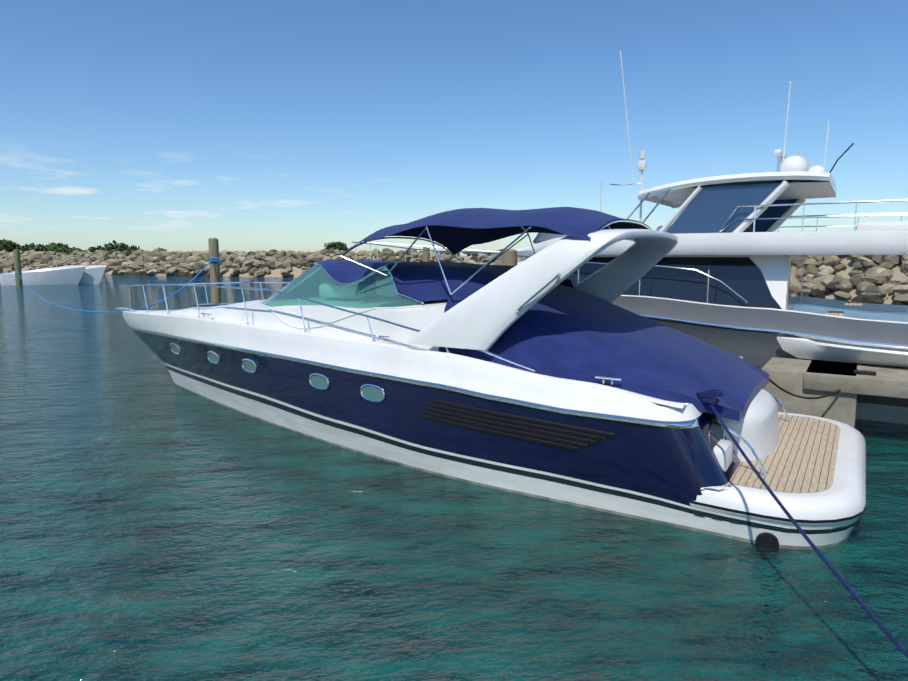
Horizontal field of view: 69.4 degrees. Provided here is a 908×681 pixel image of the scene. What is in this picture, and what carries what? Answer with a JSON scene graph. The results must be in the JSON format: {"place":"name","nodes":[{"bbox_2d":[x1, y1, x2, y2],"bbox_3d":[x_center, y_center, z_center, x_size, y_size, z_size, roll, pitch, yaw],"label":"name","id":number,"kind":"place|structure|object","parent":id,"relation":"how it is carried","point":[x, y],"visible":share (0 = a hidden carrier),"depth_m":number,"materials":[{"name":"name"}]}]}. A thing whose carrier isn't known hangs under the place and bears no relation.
{"place":"outdoors","nodes":[
{"label":"outdoors","id":0,"kind":"place"},
{"bbox_2d":[0,272,907,680],"bbox_3d":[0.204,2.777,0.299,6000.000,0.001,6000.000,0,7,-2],"label":"water","id":1,"kind":"structure","parent":0,"point":[156,524],"depth_m":6.03,"materials":[{"name":"teal liquid"}]},
{"bbox_2d":[13,249,22,286],"bbox_3d":[-40.664,-6.261,61.207,0.536,4.450,0.550,0,7,-2],"label":"piling","id":2,"kind":"object","parent":1,"relation":"in","point":[17,265],"visible":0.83,"depth_m":60.98,"materials":[{"name":"green wood"}]},
{"bbox_2d":[0,265,85,285],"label":"boat","id":3,"kind":"object","parent":1,"relation":"in","point":[68,275],"visible":0.85,"depth_m":64.33,"materials":[{"name":"white plastic"}]},
{"bbox_2d":[78,265,105,283],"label":"boat","id":4,"kind":"object","parent":1,"relation":"in","point":[92,274],"visible":0.29,"depth_m":66.29,"materials":[{"name":"white plastic"}]},
{"bbox_2d":[208,238,220,302],"bbox_3d":[-7.162,-0.904,19.788,0.356,4.350,0.356,0,7,-2],"label":"piling","id":5,"kind":"object","parent":1,"relation":"in","point":[214,263],"visible":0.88,"depth_m":19.52,"materials":[{"name":"brown wood"}]},
{"bbox_2d":[138,259,212,309],"bbox_3d":[-7.307,-1.535,17.275,0.032,1.226,4.547,0,7,4],"label":"mooring rope","id":6,"kind":"object","parent":5,"relation":"attached to","point":[179,289],"visible":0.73,"depth_m":17.33,"materials":[{"name":"blue fabric"}]},
{"bbox_2d":[423,245,429,261],"bbox_3d":[-1.249,-2.172,29.881,0.312,4.300,0.320,0,7,-2],"label":"piling","id":7,"kind":"object","parent":1,"relation":"in","point":[426,256],"visible":0.27,"depth_m":29.55,"materials":[{"name":"brown wood"}]},
{"bbox_2d":[0,248,907,304],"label":"breakwater rocks","id":8,"kind":"object","parent":1,"relation":"in","point":[845,277],"visible":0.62,"depth_m":90.94,"materials":[{"name":"beige stone"}]},
{"bbox_2d":[324,241,347,250],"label":"bush","id":9,"kind":"object","parent":8,"relation":"on","point":[339,245],"visible":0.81,"depth_m":94.71,"materials":[{"name":"green plant"}]},
{"bbox_2d":[116,207,865,549],"bbox_3d":[-1.501,-0.203,11.367,14.837,3.898,4.290,5,9,32],"label":"motor yacht","id":10,"kind":"object","parent":1,"relation":"in","point":[538,375],"visible":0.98,"depth_m":8.10,"materials":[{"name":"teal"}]},
{"bbox_2d":[16,270,122,312],"bbox_3d":[-24.146,-3.122,38.043,0.040,1.125,56.748,-5,9,-35],"label":"mooring rope","id":11,"kind":"object","parent":10,"relation":"attached to","point":[75,309],"visible":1,"depth_m":22.18,"materials":[{"name":"blue fabric"}]},
{"bbox_2d":[696,389,723,403],"bbox_3d":[2.723,0.593,6.981,0.282,0.156,0.150,5,9,32],"label":"rope coil","id":12,"kind":"object","parent":10,"relation":"on","point":[708,396],"visible":1,"depth_m":6.93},
{"bbox_2d":[709,404,907,657],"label":"blue rope","id":13,"kind":"object","parent":10,"relation":"attached to","point":[893,639],"visible":0.96,"depth_m":4.87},
{"bbox_2d":[502,249,516,265],"bbox_3d":[1.139,0.081,13.666,0.332,3.950,0.340,0,7,-2],"label":"piling","id":14,"kind":"object","parent":1,"relation":"in","point":[509,257],"visible":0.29,"depth_m":13.30,"materials":[{"name":"brown wood"}]},
{"bbox_2d":[352,51,907,423],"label":"flybridge yacht","id":15,"kind":"object","parent":1,"relation":"in","point":[725,273],"visible":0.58,"depth_m":12.43,"materials":[{"name":"white plastic"}]},
{"bbox_2d":[761,357,907,427],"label":"concrete pier","id":16,"kind":"structure","parent":1,"relation":"in","point":[807,378],"depth_m":10.16,"materials":[{"name":"beige concrete"}]},
{"bbox_2d":[756,366,864,398],"bbox_3d":[5.348,0.613,9.820,1.928,0.546,0.032,-2,7,-13],"label":"mooring rope","id":17,"kind":"object","parent":16,"relation":"attached to","point":[792,394],"visible":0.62,"depth_m":9.82,"materials":[{"name":"black"}]},
{"bbox_2d":[777,337,907,367],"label":"dinghy","id":18,"kind":"object","parent":16,"relation":"on","point":[802,348],"visible":0.85,"depth_m":10.97,"materials":[{"name":"white plastic"}]},
{"bbox_2d":[0,0,907,255],"label":"sky","id":19,"kind":"structure","parent":0,"point":[171,125],"materials":[{"name":"blue"}]},
{"label":"land","id":20,"kind":"structure","parent":0,"visible":0},
{"bbox_2d":[0,238,20,251],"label":"bush","id":21,"kind":"object","parent":20,"relation":"on","point":[10,246],"visible":0.92,"depth_m":166.59,"materials":[{"name":"green plant"}]},
{"bbox_2d":[20,243,41,251],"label":"bush","id":22,"kind":"object","parent":20,"relation":"on","point":[29,247],"visible":0.73,"depth_m":164.23,"materials":[{"name":"green plant"}]},
{"bbox_2d":[42,243,62,251],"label":"bush","id":23,"kind":"object","parent":20,"relation":"on","point":[49,247],"visible":0.71,"depth_m":149.61,"materials":[{"name":"green plant"}]},
{"bbox_2d":[48,242,69,248],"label":"bush","id":24,"kind":"object","parent":20,"relation":"on","point":[63,245],"visible":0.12,"depth_m":173.11,"materials":[{"name":"green plant"}]},
{"bbox_2d":[54,247,69,253],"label":"bush","id":25,"kind":"object","parent":20,"relation":"on","point":[62,249],"visible":0.83,"depth_m":141.54,"materials":[{"name":"green plant"}]},
{"bbox_2d":[88,245,103,252],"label":"bush","id":26,"kind":"object","parent":20,"relation":"on","point":[93,249],"visible":0.71,"depth_m":162.01,"materials":[{"name":"green plant"}]},
{"bbox_2d":[104,240,127,251],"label":"bush","id":27,"kind":"object","parent":20,"relation":"on","point":[109,246],"visible":0.92,"depth_m":129.64,"materials":[{"name":"green plant"}]},
{"bbox_2d":[126,245,139,251],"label":"bush","id":28,"kind":"object","parent":20,"relation":"on","point":[133,248],"visible":0.67,"depth_m":151.71,"materials":[{"name":"green plant"}]}
]}

